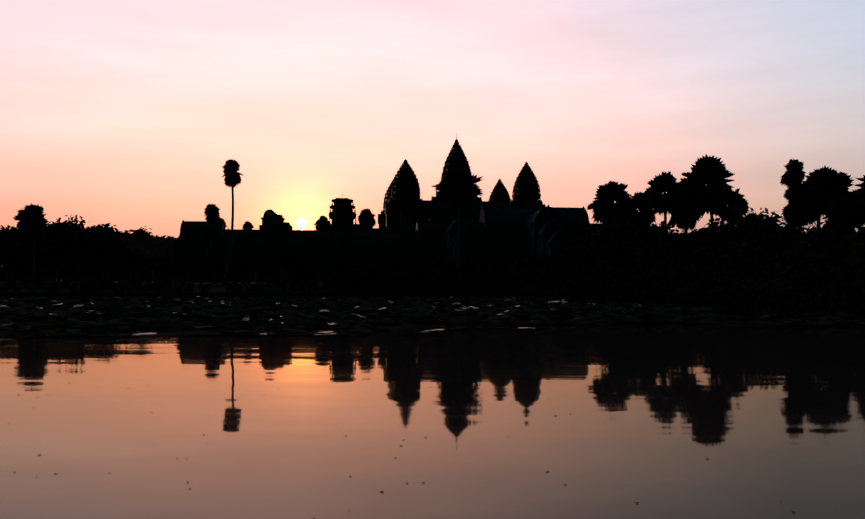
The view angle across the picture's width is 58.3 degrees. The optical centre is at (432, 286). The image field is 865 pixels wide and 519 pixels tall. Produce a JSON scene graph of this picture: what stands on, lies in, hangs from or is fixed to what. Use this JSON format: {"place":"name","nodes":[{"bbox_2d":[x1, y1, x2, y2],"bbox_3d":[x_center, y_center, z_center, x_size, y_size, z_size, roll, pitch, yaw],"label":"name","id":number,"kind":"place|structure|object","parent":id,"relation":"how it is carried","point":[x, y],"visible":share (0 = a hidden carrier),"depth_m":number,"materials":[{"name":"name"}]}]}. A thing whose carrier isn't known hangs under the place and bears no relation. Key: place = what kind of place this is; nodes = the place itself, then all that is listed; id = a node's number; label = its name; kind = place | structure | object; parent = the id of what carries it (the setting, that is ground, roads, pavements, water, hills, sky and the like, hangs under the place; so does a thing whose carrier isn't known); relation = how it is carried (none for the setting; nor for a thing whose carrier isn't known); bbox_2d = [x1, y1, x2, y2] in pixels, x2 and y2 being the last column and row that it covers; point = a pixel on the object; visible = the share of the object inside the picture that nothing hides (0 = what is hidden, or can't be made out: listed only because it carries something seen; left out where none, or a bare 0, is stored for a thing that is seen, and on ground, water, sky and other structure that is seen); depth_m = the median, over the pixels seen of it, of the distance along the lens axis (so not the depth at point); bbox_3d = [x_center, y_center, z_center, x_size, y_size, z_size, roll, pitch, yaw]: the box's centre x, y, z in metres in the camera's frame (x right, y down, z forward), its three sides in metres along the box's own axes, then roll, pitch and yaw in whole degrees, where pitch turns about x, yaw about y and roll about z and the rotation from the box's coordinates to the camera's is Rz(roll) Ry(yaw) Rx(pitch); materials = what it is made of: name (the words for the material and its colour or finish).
{"place":"outdoors","nodes":[
{"label":"outdoors","id":0,"kind":"place"},
{"bbox_2d":[114,226,176,260],"bbox_3d":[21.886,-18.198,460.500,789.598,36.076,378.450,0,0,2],"label":"bush","id":1,"kind":"object","parent":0,"point":[144,243],"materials":[{"name":"black plant"}]},
{"bbox_2d":[0,281,860,318],"bbox_3d":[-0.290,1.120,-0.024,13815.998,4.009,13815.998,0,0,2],"label":"terrain","id":2,"kind":"structure","parent":0,"point":[219,291],"depth_m":92.68,"materials":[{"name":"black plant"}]},
{"bbox_2d":[0,214,173,280],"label":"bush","id":3,"kind":"object","parent":2,"relation":"on","point":[104,245],"depth_m":186.59,"materials":[{"name":"black plant"}]},
{"bbox_2d":[0,207,864,319],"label":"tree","id":4,"kind":"object","parent":2,"relation":"on","point":[772,258],"depth_m":78.90,"materials":[{"name":"black plant"}]},
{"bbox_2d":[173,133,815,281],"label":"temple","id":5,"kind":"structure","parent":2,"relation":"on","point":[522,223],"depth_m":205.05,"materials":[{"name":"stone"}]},
{"bbox_2d":[0,308,864,518],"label":"pond water","id":6,"kind":"structure","parent":0,"point":[489,440],"depth_m":8.71,"materials":[{"name":"liquid"}]},
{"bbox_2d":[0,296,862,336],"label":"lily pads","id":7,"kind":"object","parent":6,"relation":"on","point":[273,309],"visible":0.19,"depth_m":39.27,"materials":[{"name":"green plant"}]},
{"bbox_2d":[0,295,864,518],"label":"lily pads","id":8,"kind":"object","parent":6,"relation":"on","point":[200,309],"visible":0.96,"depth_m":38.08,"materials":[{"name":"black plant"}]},
{"bbox_2d":[0,0,864,237],"label":"sky","id":9,"kind":"structure","parent":0,"point":[128,114],"materials":[{"name":"pink"}]}
]}

